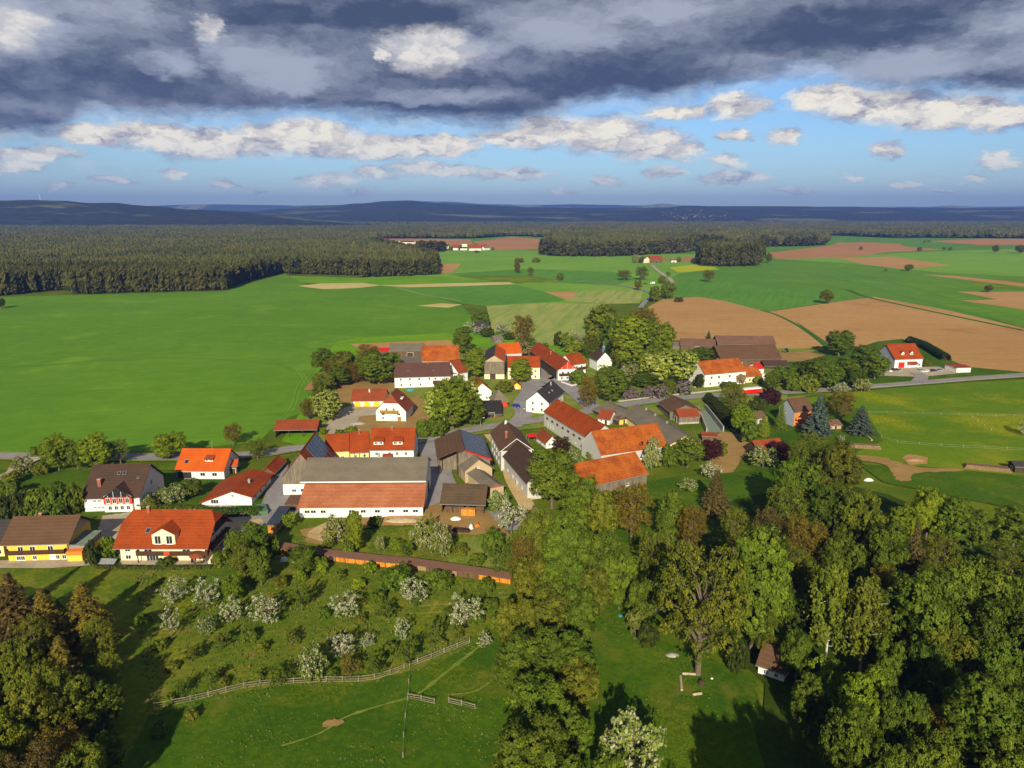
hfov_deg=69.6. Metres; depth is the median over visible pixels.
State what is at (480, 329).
fruit tree
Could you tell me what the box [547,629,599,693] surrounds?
broadleaf tree
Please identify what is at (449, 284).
field
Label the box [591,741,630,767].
shrub
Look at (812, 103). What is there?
sky
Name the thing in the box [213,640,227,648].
shrub
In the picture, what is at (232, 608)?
fruit tree
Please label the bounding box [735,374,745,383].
ornamental cherry
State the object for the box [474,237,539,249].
field
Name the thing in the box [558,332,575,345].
fruit tree
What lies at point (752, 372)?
white cottage
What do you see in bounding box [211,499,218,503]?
window
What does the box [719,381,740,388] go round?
shrub
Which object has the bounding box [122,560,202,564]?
terrace
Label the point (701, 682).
fire pit
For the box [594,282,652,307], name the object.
road
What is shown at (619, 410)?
grey shed
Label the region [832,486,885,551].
broadleaf tree
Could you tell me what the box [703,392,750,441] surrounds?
hedge
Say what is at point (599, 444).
orange barn
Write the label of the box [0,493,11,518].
shrub
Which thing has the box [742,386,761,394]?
farm trailer
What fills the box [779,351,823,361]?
bare earth
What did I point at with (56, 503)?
shrub
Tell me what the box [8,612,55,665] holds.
budding tree
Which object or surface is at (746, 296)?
field
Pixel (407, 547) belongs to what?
fruit tree
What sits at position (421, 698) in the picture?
wooden fence
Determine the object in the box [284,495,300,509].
flat shed
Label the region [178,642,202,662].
fruit tree
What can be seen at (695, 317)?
field
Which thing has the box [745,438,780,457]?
old barn
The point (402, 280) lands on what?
field
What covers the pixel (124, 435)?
tyre track
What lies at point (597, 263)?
field
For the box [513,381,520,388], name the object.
wayside chapel
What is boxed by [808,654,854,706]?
broadleaf tree
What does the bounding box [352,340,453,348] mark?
bare earth
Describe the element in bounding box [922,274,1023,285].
field
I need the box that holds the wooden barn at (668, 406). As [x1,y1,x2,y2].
[657,395,701,419]
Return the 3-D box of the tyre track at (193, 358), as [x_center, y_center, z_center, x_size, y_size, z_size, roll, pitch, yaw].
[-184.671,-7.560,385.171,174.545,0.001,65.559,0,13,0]
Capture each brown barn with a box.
[680,338,715,349]
[707,344,782,365]
[713,335,776,345]
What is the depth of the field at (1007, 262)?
1273.55 m
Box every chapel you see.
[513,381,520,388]
[589,341,612,370]
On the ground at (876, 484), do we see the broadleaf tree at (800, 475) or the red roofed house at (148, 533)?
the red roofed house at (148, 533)
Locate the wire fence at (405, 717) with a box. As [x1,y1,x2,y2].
[402,663,409,757]
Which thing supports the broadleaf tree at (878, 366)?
on the garden at (828, 354)
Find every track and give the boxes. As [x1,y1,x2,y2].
[4,358,308,383]
[25,433,209,441]
[216,408,297,414]
[267,366,314,428]
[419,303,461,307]
[524,306,550,342]
[540,305,559,331]
[562,303,584,334]
[797,272,1021,324]
[828,270,1022,318]
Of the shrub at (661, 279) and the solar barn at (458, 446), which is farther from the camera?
the shrub at (661, 279)
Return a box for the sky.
[0,0,1023,206]
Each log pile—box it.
[461,507,475,515]
[849,442,880,449]
[962,462,1011,472]
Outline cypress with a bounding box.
[758,416,769,436]
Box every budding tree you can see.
[0,740,58,767]
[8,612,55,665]
[17,717,89,767]
[93,650,124,684]
[108,437,130,463]
[222,422,241,445]
[244,438,269,458]
[299,398,313,418]
[321,359,335,372]
[344,362,364,382]
[355,343,379,355]
[469,377,486,384]
[507,535,539,566]
[511,314,536,342]
[527,267,533,275]
[551,435,571,453]
[578,374,597,408]
[580,334,599,358]
[602,489,621,504]
[612,481,656,539]
[616,270,631,279]
[627,308,661,330]
[634,280,641,288]
[635,266,649,279]
[636,528,675,577]
[654,538,751,675]
[676,504,708,555]
[703,270,713,281]
[719,382,749,410]
[719,505,751,551]
[750,506,786,550]
[750,606,781,649]
[761,485,810,538]
[776,542,819,598]
[781,514,830,574]
[789,430,827,481]
[820,393,836,411]
[827,390,856,419]
[864,563,898,627]
[919,530,966,584]
[928,691,978,764]
[973,537,1023,587]
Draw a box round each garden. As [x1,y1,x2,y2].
[309,346,824,440]
[742,402,882,458]
[787,339,1023,396]
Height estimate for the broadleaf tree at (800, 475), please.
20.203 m
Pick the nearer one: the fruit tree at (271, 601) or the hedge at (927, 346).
the fruit tree at (271, 601)
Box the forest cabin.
[755,643,787,681]
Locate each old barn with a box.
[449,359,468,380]
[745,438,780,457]
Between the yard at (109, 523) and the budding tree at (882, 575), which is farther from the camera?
the yard at (109, 523)
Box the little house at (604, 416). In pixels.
[596,409,615,424]
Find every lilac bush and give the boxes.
[618,389,632,399]
[628,388,641,398]
[641,386,655,398]
[653,384,669,398]
[673,380,692,394]
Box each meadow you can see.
[0,469,299,562]
[0,536,514,762]
[123,636,511,767]
[615,461,846,542]
[807,380,1023,475]
[861,464,1023,509]
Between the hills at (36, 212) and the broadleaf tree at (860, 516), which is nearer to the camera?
the broadleaf tree at (860, 516)
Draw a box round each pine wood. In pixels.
[0,221,576,295]
[414,240,447,251]
[537,226,769,256]
[568,220,1023,236]
[695,238,766,266]
[760,232,830,246]
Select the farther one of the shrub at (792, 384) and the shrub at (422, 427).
the shrub at (792, 384)
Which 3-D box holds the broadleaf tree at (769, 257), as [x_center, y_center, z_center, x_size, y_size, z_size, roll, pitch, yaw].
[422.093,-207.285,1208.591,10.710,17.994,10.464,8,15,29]
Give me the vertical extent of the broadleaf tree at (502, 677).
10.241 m
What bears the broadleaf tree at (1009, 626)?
on the forest floor at (784, 739)
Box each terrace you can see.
[0,558,91,567]
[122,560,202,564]
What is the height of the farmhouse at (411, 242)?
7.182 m
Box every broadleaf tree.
[0,298,5,306]
[0,635,49,699]
[0,673,5,707]
[0,682,70,757]
[0,708,39,767]
[0,750,5,767]
[21,657,62,692]
[33,668,103,746]
[37,432,71,469]
[51,736,108,767]
[64,439,84,469]
[77,431,112,465]
[77,676,124,729]
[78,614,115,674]
[92,730,125,767]
[150,431,186,458]
[182,477,202,496]
[220,572,243,599]
[228,539,257,579]
[235,521,269,550]
[245,546,271,585]
[286,544,321,571]
[310,347,334,372]
[311,371,336,389]
[328,351,356,370]
[328,366,349,386]
[344,510,364,551]
[354,354,364,365]
[356,349,398,383]
[387,352,401,370]
[430,374,474,428]
[452,326,473,353]
[461,347,485,377]
[468,396,486,424]
[470,310,489,321]
[489,710,574,767]
[490,644,518,690]
[495,595,536,645]
[500,623,567,691]
[503,670,567,732]
[509,358,532,381]
[509,553,551,604]
[513,504,554,563]
[514,261,519,271]
[519,583,574,644]
[525,447,576,508]
[532,572,569,602]
[536,743,583,767]
[541,514,588,566]
[541,551,586,600]
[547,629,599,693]
[548,700,594,764]
[554,654,600,716]
[556,471,599,530]
[559,584,602,648]
[575,525,623,591]
[575,565,612,621]
[582,302,617,348]
[585,488,620,537]
[593,364,627,402]
[600,317,618,353]
[603,553,638,609]
[609,315,652,365]
[609,330,633,367]
[625,576,657,623]
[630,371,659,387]
[642,333,661,359]
[648,286,660,301]
[648,321,676,352]
[652,559,681,614]
[655,489,685,544]
[660,281,676,298]
[664,378,676,392]
[672,435,704,467]
[690,346,714,360]
[694,374,704,386]
[701,438,723,460]
[720,524,794,649]
[730,404,757,427]
[759,388,782,404]
[762,371,781,387]
[766,252,771,262]
[767,580,795,636]
[768,440,790,460]
[770,453,823,519]
[771,365,799,383]
[778,627,815,684]
[784,594,816,634]
[789,361,805,377]
[789,671,834,734]
[800,357,832,383]
[806,479,850,548]
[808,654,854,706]
[810,438,866,497]
[817,361,844,388]
[818,530,868,600]
[818,697,887,767]
[819,289,834,303]
[825,329,855,355]
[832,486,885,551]
[834,664,896,741]
[835,357,860,381]
[845,367,867,383]
[849,344,881,364]
[861,352,891,378]
[862,519,910,585]
[863,738,917,767]
[866,634,912,705]
[878,688,932,757]
[880,562,973,670]
[880,604,914,652]
[885,502,922,545]
[895,728,965,767]
[900,638,957,717]
[905,264,913,269]
[908,484,947,540]
[915,620,981,688]
[922,360,931,365]
[933,669,1023,767]
[935,496,976,542]
[937,554,1015,640]
[956,509,995,547]
[962,637,1019,694]
[965,594,1023,686]
[974,729,1023,767]
[975,559,1013,599]
[984,285,993,291]
[992,245,999,252]
[992,503,1023,546]
[994,679,1023,742]
[1004,570,1023,623]
[1015,245,1023,252]
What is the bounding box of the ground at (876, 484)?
[0,270,1023,767]
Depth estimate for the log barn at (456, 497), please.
201.39 m
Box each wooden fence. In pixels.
[96,565,200,569]
[153,637,469,707]
[408,692,434,703]
[448,696,474,708]
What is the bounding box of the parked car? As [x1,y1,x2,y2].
[511,403,521,407]
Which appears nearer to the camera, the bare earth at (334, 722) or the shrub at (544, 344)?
the bare earth at (334, 722)
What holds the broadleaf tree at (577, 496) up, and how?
on the ground at (876, 484)
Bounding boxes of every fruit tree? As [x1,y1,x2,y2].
[10,454,33,474]
[136,492,159,507]
[155,577,189,604]
[156,482,191,503]
[159,606,179,636]
[172,676,190,697]
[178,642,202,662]
[189,577,219,607]
[194,614,217,635]
[204,669,219,684]
[214,627,231,645]
[217,594,242,623]
[245,592,282,623]
[265,665,293,685]
[281,628,297,645]
[282,511,296,528]
[289,577,309,610]
[296,638,330,682]
[320,513,347,543]
[326,589,359,617]
[326,630,354,658]
[339,654,361,677]
[357,632,374,648]
[363,648,386,677]
[374,535,384,549]
[374,598,397,618]
[394,617,410,639]
[396,637,419,665]
[398,540,413,556]
[399,576,427,604]
[408,520,437,550]
[410,591,422,606]
[420,512,437,528]
[423,619,443,647]
[427,522,453,556]
[449,592,485,628]
[450,625,464,639]
[462,322,475,329]
[473,324,488,335]
[476,630,492,647]
[486,489,511,511]
[489,542,507,571]
[495,321,510,334]
[495,499,526,533]
[518,340,532,354]
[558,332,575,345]
[567,445,582,462]
[569,330,582,338]
[595,364,614,372]
[598,705,667,767]
[621,363,639,377]
[625,608,644,638]
[631,254,638,262]
[642,435,661,469]
[677,477,697,491]
[699,461,724,478]
[745,445,779,467]
[830,381,850,393]
[852,379,872,390]
[1018,421,1023,433]
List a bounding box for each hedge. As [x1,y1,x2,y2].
[93,564,212,569]
[157,504,204,508]
[202,505,261,516]
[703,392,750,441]
[905,336,951,359]
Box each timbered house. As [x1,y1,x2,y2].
[529,342,576,379]
[563,352,587,372]
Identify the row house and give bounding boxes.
[325,433,349,456]
[349,429,369,456]
[369,425,417,456]
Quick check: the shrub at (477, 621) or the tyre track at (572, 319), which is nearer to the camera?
the shrub at (477, 621)
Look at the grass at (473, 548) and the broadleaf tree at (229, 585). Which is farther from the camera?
the grass at (473, 548)
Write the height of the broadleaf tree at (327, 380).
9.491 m
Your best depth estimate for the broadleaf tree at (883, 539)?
155.02 m
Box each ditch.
[761,310,828,346]
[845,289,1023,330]
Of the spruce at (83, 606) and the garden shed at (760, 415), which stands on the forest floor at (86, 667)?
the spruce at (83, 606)
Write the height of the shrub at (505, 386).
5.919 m
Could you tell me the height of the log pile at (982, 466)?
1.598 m
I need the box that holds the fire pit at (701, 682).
[698,679,704,685]
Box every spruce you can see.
[0,572,36,641]
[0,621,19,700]
[26,588,76,665]
[45,635,93,708]
[59,581,125,662]
[700,470,731,518]
[772,401,787,430]
[801,396,833,438]
[845,406,875,436]
[898,522,926,602]
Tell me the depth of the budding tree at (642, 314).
436.48 m
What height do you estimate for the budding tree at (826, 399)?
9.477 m
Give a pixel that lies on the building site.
(371, 422)
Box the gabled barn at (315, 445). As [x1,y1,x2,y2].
[280,432,335,494]
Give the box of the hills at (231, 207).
[158,201,1023,211]
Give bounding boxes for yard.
[98,512,130,535]
[118,505,253,564]
[265,489,300,533]
[323,405,378,433]
[418,442,524,529]
[419,502,511,535]
[877,367,958,376]
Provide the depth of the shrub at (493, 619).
143.38 m
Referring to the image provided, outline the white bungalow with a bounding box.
[199,469,272,504]
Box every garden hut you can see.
[471,322,489,332]
[490,335,503,342]
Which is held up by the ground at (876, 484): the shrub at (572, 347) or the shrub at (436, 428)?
the shrub at (436, 428)
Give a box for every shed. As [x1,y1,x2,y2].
[204,547,213,563]
[229,459,238,473]
[266,506,290,532]
[278,542,511,583]
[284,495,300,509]
[379,347,389,353]
[389,343,423,355]
[400,356,421,362]
[457,454,493,482]
[466,467,505,498]
[483,400,502,416]
[592,402,628,424]
[616,415,626,424]
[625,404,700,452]
[671,342,679,348]
[672,408,699,423]
[700,432,717,440]
[749,362,764,372]
[754,410,765,423]
[760,360,788,368]
[827,419,842,428]
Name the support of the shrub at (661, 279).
on the field at (485, 260)
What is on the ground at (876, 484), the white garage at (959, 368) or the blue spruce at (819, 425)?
the white garage at (959, 368)
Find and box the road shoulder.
[0,373,1023,460]
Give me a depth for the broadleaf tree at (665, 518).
177.79 m
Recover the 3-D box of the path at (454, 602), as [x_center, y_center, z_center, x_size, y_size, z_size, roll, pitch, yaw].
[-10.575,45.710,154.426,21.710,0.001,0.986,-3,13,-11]
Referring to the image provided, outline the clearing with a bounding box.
[510,587,764,767]
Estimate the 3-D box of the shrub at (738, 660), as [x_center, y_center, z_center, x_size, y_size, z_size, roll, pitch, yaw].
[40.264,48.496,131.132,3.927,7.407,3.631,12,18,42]
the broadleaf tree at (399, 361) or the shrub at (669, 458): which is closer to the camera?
the shrub at (669, 458)
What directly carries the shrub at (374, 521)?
on the bare earth at (305, 532)
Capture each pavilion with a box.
[189,550,204,563]
[488,389,508,406]
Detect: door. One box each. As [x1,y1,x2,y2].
[49,554,56,559]
[230,468,235,473]
[490,374,495,378]
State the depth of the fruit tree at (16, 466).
228.98 m
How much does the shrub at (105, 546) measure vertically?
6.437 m
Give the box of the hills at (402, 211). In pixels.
[248,200,1023,221]
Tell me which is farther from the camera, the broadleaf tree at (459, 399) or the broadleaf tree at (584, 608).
the broadleaf tree at (459, 399)
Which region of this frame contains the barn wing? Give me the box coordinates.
[502,440,550,498]
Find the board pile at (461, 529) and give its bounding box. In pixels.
[451,527,470,532]
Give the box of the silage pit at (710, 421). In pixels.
[697,404,723,431]
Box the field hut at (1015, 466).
[1006,460,1023,472]
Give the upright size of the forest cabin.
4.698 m
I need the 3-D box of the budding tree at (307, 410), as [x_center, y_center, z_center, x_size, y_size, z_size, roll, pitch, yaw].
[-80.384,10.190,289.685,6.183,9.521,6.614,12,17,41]
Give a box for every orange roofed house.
[174,440,240,478]
[471,376,492,399]
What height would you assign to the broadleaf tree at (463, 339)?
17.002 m
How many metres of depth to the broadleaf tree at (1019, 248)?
1494.20 m
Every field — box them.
[0,274,469,451]
[280,234,1023,268]
[290,276,492,286]
[302,283,379,288]
[372,250,715,305]
[380,282,513,286]
[382,238,472,251]
[396,284,563,305]
[437,263,461,273]
[442,244,537,250]
[451,275,562,283]
[454,269,637,284]
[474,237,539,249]
[487,303,603,346]
[512,257,645,270]
[546,292,576,298]
[564,289,642,303]
[648,297,821,348]
[663,257,694,260]
[666,267,996,321]
[668,278,862,310]
[669,264,717,272]
[766,243,946,258]
[768,297,1023,371]
[770,262,1023,326]
[772,249,1023,275]
[829,242,906,248]
[839,257,950,268]
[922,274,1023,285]
[933,239,1023,244]
[960,279,1023,289]
[961,292,1023,308]
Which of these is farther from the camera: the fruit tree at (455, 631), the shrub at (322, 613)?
the shrub at (322, 613)
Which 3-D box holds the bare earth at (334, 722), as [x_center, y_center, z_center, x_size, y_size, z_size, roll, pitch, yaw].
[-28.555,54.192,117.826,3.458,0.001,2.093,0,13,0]
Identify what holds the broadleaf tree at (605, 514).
on the ground at (876, 484)
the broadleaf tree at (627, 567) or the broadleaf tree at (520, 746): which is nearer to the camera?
the broadleaf tree at (520, 746)
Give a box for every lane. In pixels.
[0,457,39,478]
[97,505,211,547]
[201,464,288,564]
[212,518,263,563]
[484,434,536,517]
[508,354,546,426]
[512,380,572,392]
[532,375,599,409]
[910,373,928,383]
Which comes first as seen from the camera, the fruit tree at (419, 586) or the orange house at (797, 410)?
the fruit tree at (419, 586)
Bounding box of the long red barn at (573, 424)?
[543,399,609,450]
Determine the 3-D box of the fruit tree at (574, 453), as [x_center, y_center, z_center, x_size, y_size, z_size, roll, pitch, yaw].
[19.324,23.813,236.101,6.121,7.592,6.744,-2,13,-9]
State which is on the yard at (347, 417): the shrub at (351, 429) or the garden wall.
the shrub at (351, 429)
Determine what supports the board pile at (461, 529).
on the yard at (485, 520)
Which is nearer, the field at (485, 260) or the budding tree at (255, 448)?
the budding tree at (255, 448)
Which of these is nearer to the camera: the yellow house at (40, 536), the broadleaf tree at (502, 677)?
the broadleaf tree at (502, 677)
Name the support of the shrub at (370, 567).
on the meadow at (115, 591)
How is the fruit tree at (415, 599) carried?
on the meadow at (115, 591)
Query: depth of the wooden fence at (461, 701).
122.14 m
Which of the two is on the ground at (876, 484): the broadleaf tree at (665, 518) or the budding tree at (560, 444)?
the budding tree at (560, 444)
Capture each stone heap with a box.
[351,422,365,424]
[666,652,678,657]
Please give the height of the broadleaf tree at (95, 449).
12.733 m
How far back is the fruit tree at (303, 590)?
149.81 m
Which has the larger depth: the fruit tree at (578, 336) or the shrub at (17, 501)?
the fruit tree at (578, 336)
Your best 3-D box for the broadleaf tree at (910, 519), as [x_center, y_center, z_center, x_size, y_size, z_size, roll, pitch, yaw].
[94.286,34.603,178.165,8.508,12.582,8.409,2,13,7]
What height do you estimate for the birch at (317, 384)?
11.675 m
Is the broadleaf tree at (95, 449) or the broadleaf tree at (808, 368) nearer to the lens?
the broadleaf tree at (95, 449)
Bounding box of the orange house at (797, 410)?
[779,397,812,426]
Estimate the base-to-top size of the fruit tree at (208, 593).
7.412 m
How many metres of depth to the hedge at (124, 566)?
169.22 m
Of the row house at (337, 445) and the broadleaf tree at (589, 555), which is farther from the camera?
the row house at (337, 445)
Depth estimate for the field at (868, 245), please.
1863.07 m
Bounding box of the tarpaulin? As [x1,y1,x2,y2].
[450,516,460,520]
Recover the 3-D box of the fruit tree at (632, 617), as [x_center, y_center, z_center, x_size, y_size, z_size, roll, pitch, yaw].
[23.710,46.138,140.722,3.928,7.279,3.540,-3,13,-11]
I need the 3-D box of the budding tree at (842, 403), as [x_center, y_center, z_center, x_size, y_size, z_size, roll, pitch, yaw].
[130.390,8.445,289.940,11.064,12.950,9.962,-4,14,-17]
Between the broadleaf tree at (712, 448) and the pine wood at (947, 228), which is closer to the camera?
the broadleaf tree at (712, 448)
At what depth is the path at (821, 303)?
667.05 m
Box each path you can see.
[281,638,489,745]
[307,519,337,541]
[396,287,460,300]
[409,595,511,607]
[409,606,498,613]
[448,682,489,694]
[773,297,866,310]
[857,455,889,460]
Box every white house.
[81,463,165,511]
[376,388,414,420]
[394,361,450,387]
[524,380,564,413]
[689,358,746,386]
[880,343,923,367]
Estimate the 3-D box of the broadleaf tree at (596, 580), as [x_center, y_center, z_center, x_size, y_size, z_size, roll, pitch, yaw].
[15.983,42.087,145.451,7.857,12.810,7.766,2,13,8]
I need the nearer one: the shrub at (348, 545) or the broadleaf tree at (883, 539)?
the broadleaf tree at (883, 539)
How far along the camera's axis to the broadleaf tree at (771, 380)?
339.38 m
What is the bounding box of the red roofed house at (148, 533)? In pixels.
[112,505,232,562]
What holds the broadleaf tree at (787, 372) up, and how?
on the garden at (509, 410)
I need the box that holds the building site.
[354,396,429,434]
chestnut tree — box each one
[309,388,342,420]
[420,388,454,423]
[449,380,483,421]
[638,352,671,384]
[661,349,698,381]
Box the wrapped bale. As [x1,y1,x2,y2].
[280,556,287,561]
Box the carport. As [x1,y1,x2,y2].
[273,419,322,437]
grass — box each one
[280,526,505,568]
[443,535,512,566]
[579,593,755,765]
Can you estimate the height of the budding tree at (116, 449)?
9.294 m
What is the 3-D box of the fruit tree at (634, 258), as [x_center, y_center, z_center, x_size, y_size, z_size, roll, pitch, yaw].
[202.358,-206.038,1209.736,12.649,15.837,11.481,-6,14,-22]
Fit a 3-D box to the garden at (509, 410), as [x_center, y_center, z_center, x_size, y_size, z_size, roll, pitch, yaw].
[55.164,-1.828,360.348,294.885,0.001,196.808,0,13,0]
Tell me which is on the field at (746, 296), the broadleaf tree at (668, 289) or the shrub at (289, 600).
the broadleaf tree at (668, 289)
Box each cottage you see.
[536,428,557,448]
[744,366,764,382]
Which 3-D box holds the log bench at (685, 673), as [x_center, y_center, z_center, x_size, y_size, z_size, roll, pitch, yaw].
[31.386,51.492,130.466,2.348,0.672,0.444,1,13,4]
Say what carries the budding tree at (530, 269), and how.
on the field at (518, 279)
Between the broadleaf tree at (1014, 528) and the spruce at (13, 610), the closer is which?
the spruce at (13, 610)
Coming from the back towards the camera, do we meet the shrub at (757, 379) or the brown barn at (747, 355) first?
the brown barn at (747, 355)
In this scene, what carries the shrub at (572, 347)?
on the grass strip
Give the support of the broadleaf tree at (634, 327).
on the garden at (509, 410)
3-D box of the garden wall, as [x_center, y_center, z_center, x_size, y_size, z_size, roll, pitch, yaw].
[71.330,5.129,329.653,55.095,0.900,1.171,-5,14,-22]
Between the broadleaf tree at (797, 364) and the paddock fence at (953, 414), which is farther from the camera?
the broadleaf tree at (797, 364)
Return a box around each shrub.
[0,470,23,481]
[0,479,23,496]
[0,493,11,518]
[6,488,33,517]
[22,486,49,515]
[28,446,40,456]
[31,460,49,475]
[40,480,73,514]
[62,482,84,514]
[83,539,98,566]
[97,535,117,557]
[134,613,149,624]
[146,498,159,508]
[149,719,167,737]
[151,638,168,651]
[155,556,175,567]
[160,691,177,705]
[165,661,179,671]
[183,706,198,722]
[211,548,229,567]
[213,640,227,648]
[217,676,230,687]
[224,528,243,553]
[239,628,259,643]
[251,669,265,682]
[255,641,268,654]
[266,533,279,556]
[272,575,288,589]
[284,594,296,604]
[292,568,307,582]
[315,556,329,574]
[316,606,330,619]
[317,427,326,434]
[320,540,333,548]
[325,669,339,679]
[331,569,345,580]
[334,429,344,433]
[341,540,354,551]
[344,426,357,432]
[350,577,365,589]
[355,613,366,624]
[361,560,377,574]
[367,516,380,527]
[367,590,385,604]
[377,561,411,591]
[382,641,397,653]
[389,537,403,549]
[415,419,431,437]
[421,568,453,591]
[429,418,446,436]
[435,638,447,648]
[442,606,453,617]
[452,542,468,556]
[467,553,485,566]
[468,612,485,624]
[478,576,495,592]
[479,597,498,611]
[481,327,493,336]
[481,526,504,557]
[489,612,503,631]
[494,380,514,392]
[499,537,520,571]
[502,332,514,339]
[514,258,523,261]
[530,342,549,347]
[532,258,540,261]
[553,332,562,345]
[556,273,563,279]
[562,340,583,352]
[568,368,589,383]
[586,452,593,459]
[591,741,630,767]
[621,378,631,389]
[637,622,659,647]
[658,276,665,282]
[662,443,677,466]
[673,297,683,301]
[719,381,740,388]
[720,441,727,455]
[725,639,747,673]
[740,421,758,441]
[745,400,759,410]
[753,375,762,383]
[759,399,768,409]
[785,376,802,390]
[797,373,821,392]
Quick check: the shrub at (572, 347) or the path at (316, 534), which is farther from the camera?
the shrub at (572, 347)
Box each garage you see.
[262,455,286,477]
[350,388,388,406]
[945,364,971,372]
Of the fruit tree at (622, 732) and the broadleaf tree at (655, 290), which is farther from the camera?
the broadleaf tree at (655, 290)
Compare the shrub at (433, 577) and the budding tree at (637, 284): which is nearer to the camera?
the shrub at (433, 577)
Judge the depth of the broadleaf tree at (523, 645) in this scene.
119.62 m
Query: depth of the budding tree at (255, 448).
244.17 m
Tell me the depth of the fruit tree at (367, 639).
138.21 m
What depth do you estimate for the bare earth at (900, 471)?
234.65 m
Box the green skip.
[257,503,267,514]
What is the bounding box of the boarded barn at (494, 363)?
[483,344,505,378]
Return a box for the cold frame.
[97,558,117,564]
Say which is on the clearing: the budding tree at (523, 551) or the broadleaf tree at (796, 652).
the budding tree at (523, 551)
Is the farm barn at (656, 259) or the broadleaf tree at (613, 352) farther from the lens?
the farm barn at (656, 259)
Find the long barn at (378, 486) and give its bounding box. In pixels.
[297,453,431,517]
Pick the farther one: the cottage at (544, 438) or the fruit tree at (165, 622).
the cottage at (544, 438)
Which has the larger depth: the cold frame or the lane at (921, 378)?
the lane at (921, 378)
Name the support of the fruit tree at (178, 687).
on the meadow at (115, 591)
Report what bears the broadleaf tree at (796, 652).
on the forest floor at (784, 739)
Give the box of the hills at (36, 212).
[0,200,364,225]
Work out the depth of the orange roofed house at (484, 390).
320.48 m
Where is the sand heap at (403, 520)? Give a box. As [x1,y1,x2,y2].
[384,517,419,522]
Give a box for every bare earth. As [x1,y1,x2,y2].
[300,516,439,543]
[303,372,324,389]
[322,718,343,726]
[333,374,394,404]
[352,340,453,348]
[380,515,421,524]
[712,432,799,472]
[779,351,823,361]
[856,457,963,480]
[903,454,927,464]
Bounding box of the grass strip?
[282,315,610,443]
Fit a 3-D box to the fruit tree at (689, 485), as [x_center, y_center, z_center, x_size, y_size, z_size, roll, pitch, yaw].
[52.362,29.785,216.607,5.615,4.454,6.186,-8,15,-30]
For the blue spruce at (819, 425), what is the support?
on the garden at (789, 434)
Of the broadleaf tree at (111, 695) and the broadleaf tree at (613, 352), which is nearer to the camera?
the broadleaf tree at (111, 695)
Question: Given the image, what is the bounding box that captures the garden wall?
[618,389,721,401]
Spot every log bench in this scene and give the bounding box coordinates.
[679,675,682,690]
[682,672,695,674]
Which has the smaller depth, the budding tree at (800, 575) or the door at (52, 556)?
the budding tree at (800, 575)
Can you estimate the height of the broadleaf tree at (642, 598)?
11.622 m
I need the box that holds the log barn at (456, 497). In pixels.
[440,483,489,513]
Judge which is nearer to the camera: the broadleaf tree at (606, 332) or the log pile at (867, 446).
the log pile at (867, 446)
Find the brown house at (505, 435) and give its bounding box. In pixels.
[489,420,532,470]
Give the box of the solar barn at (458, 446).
[434,429,491,476]
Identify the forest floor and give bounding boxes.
[0,587,124,762]
[641,484,1023,767]
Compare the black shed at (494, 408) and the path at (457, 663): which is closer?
the path at (457, 663)
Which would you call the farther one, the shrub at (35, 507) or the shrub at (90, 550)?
the shrub at (35, 507)
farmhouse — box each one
[401,241,415,243]
[453,244,458,249]
[469,245,481,250]
[640,256,649,262]
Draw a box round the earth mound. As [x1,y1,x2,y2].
[904,457,923,461]
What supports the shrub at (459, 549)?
on the grass at (473, 548)
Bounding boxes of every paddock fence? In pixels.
[869,410,1016,415]
[873,429,1015,449]
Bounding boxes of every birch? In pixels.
[308,377,323,396]
[802,559,854,668]
[834,574,892,674]
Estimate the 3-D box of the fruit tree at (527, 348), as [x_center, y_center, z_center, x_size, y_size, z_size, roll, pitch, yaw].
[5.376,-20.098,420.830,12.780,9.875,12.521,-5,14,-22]
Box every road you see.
[0,373,1023,459]
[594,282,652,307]
[651,265,674,282]
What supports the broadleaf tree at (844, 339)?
on the garden at (828, 354)
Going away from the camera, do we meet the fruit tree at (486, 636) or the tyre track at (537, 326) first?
the fruit tree at (486, 636)
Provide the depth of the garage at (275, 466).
231.21 m
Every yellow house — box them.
[0,511,101,560]
[0,519,11,555]
[507,356,539,378]
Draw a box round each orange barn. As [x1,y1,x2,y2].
[422,345,458,361]
[498,342,521,362]
[564,452,648,492]
[580,423,665,461]
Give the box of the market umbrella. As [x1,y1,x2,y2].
[526,434,536,441]
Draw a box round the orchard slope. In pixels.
[275,526,512,575]
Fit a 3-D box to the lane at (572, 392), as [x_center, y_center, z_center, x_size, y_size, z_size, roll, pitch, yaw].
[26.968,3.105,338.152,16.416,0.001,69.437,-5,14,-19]
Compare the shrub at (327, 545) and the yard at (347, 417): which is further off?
the yard at (347, 417)
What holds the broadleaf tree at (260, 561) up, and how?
on the meadow at (115, 591)
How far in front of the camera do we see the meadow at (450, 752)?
117.28 m
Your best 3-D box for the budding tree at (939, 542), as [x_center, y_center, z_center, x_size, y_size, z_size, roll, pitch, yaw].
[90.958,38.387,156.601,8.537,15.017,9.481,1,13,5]
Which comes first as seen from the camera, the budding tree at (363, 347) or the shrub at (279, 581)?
the shrub at (279, 581)
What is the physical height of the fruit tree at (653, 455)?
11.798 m
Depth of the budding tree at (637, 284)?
777.40 m
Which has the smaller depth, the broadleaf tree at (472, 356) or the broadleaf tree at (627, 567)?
the broadleaf tree at (627, 567)
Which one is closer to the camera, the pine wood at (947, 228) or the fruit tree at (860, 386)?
the fruit tree at (860, 386)
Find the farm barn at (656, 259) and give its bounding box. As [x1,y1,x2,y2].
[649,256,662,262]
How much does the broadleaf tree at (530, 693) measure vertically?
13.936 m

